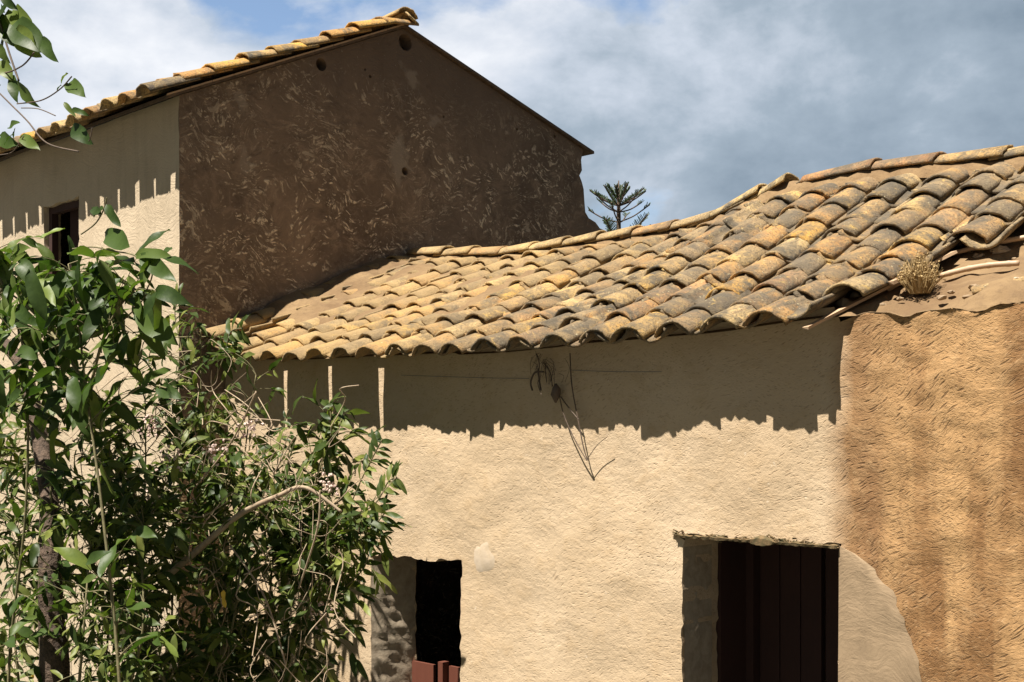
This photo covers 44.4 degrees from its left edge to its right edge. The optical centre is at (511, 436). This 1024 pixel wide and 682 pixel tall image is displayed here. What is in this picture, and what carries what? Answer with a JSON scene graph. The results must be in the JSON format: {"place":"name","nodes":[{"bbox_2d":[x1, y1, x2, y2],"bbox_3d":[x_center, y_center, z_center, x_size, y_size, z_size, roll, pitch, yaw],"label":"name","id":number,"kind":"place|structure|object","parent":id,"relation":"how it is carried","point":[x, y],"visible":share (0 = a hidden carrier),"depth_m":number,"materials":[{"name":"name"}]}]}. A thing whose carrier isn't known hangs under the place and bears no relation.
{"place":"outdoors","nodes":[
{"label":"outdoors","id":0,"kind":"place"},
{"bbox_2d":[0,0,1023,230],"label":"sky","id":1,"kind":"structure","parent":0,"point":[695,104],"materials":[{"name":"blue"}]},
{"bbox_2d":[971,276,1023,294],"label":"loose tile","id":2,"kind":"object","parent":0,"point":[976,289],"visible":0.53,"depth_m":4.89,"materials":[{"name":"ceramic"}]},
{"bbox_3d":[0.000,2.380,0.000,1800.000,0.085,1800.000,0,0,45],"label":"ground","id":3,"kind":"structure","parent":0,"visible":0},
{"bbox_2d":[0,0,92,681],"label":"broadleaf tree","id":4,"kind":"object","parent":3,"relation":"on","point":[20,31],"visible":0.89,"depth_m":4.76,"materials":[{"name":"green plant"}]},
{"bbox_2d":[0,197,197,681],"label":"climber plant","id":5,"kind":"object","parent":3,"relation":"on","point":[47,300],"visible":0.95,"depth_m":5.83,"materials":[{"name":"green plant"}]},
{"bbox_2d":[0,283,411,681],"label":"leafy shrub","id":6,"kind":"object","parent":3,"relation":"on","point":[303,561],"visible":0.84,"depth_m":6.43,"materials":[{"name":"green plant"}]},
{"bbox_2d":[0,7,607,681],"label":"tall house","id":7,"kind":"structure","parent":3,"relation":"on","point":[252,181],"depth_m":9.07,"materials":[{"name":"beige paint"}]},
{"bbox_2d":[49,200,78,302],"bbox_3d":[-3.275,-1.312,9.451,0.552,0.875,0.184,0,0,45],"label":"window","id":8,"kind":"structure","parent":7,"relation":"in","point":[72,207],"depth_m":9.51,"materials":[{"name":"brown wood"}]},
{"bbox_2d":[199,145,1023,681],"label":"farmhouse","id":9,"kind":"object","parent":3,"relation":"on","point":[761,485],"visible":0.96,"depth_m":5.95,"materials":[{"name":"beige paint"}]},
{"bbox_2d":[404,370,660,378],"bbox_3d":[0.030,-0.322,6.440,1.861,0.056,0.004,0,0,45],"label":"cable","id":10,"kind":"object","parent":9,"relation":"attached to","point":[528,378],"visible":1,"depth_m":6.39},
{"bbox_2d":[530,353,607,460],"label":"hanging twigs","id":11,"kind":"object","parent":9,"relation":"hanging from","point":[555,394],"visible":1,"depth_m":6.21,"materials":[{"name":"brown plant"}]},
{"bbox_2d":[716,540,840,681],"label":"door","id":12,"kind":"structure","parent":9,"relation":"in","point":[770,624],"depth_m":5.95,"materials":[{"name":"brown wood"}]},
{"bbox_2d":[835,298,852,306],"bbox_3d":[1.408,-0.557,5.301,0.074,0.056,0.102,0,0,-7],"label":"stone","id":13,"kind":"object","parent":9,"relation":"on","point":[841,302],"visible":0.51,"depth_m":5.27,"materials":[{"name":"brown stone"}]},
{"bbox_2d":[802,282,899,329],"bbox_3d":[1.406,-0.546,5.184,0.505,0.230,0.037,0,0,-29],"label":"wooden lath","id":14,"kind":"object","parent":9,"relation":"on","point":[838,311],"visible":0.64,"depth_m":5.16,"materials":[{"name":"wood"}]},
{"bbox_2d":[850,292,860,297],"bbox_3d":[1.479,-0.602,5.388,0.052,0.034,0.050,0,0,27],"label":"stone","id":15,"kind":"object","parent":9,"relation":"on","point":[853,294],"visible":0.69,"depth_m":5.37,"materials":[{"name":"brown stone"}]},
{"bbox_2d":[886,282,904,290],"bbox_3d":[1.639,-0.638,5.315,0.111,0.058,0.023,0,0,-5],"label":"cane pole","id":16,"kind":"object","parent":9,"relation":"on","point":[894,287],"visible":0.41,"depth_m":5.30,"materials":[{"name":"brown wood"}]},
{"bbox_2d":[895,251,945,294],"bbox_3d":[1.685,-0.679,5.179,0.196,0.178,0.193,0,0,45],"label":"dry grass tuft","id":17,"kind":"object","parent":9,"relation":"on","point":[918,278],"visible":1,"depth_m":5.15,"materials":[{"name":"beige plant"}]},
{"bbox_2d":[888,250,957,284],"bbox_3d":[1.729,-0.710,5.273,0.364,0.165,0.033,0,0,-26],"label":"wooden lath","id":18,"kind":"object","parent":9,"relation":"on","point":[941,258],"visible":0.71,"depth_m":5.30,"materials":[{"name":"wood"}]},
{"bbox_2d":[936,295,946,299],"bbox_3d":[1.712,-0.553,5.001,0.039,0.020,0.035,0,0,29],"label":"stone","id":19,"kind":"object","parent":9,"relation":"on","point":[941,297],"visible":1,"depth_m":4.99,"materials":[{"name":"beige stone"}]},
{"bbox_2d":[940,222,969,247],"bbox_3d":[2.105,-0.949,5.607,0.386,0.236,0.166,0,0,-28],"label":"loose tile","id":20,"kind":"object","parent":9,"relation":"on","point":[944,237],"visible":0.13,"depth_m":5.59,"materials":[{"name":"ceramic"}]},
{"bbox_2d":[972,253,984,257],"bbox_3d":[2.002,-0.771,5.379,0.055,0.031,0.043,0,0,45],"label":"stone","id":21,"kind":"object","parent":9,"relation":"on","point":[976,255],"visible":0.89,"depth_m":5.37,"materials":[{"name":"brown stone"}]},
{"bbox_2d":[940,260,1019,277],"bbox_3d":[1.918,-0.688,5.156,0.318,0.053,0.027,0,0,37],"label":"cane pole","id":22,"kind":"object","parent":9,"relation":"on","point":[1008,263],"visible":0.94,"depth_m":5.14,"materials":[{"name":"beige wood"}]},
{"bbox_2d":[942,235,1023,255],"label":"cane pole","id":23,"kind":"object","parent":9,"relation":"on","point":[1004,241],"visible":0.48,"depth_m":5.34,"materials":[{"name":"beige wood"}]},
{"bbox_2d":[990,245,1010,253],"bbox_3d":[2.082,-0.791,5.351,0.071,0.045,0.082,0,0,-3],"label":"stone","id":24,"kind":"object","parent":9,"relation":"on","point":[999,249],"visible":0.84,"depth_m":5.33,"materials":[{"name":"brown stone"}]},
{"bbox_2d":[587,180,650,231],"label":"norfolk pine","id":25,"kind":"object","parent":3,"relation":"on","point":[618,196],"visible":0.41,"depth_m":45.76,"materials":[{"name":"green plant"}]}
]}

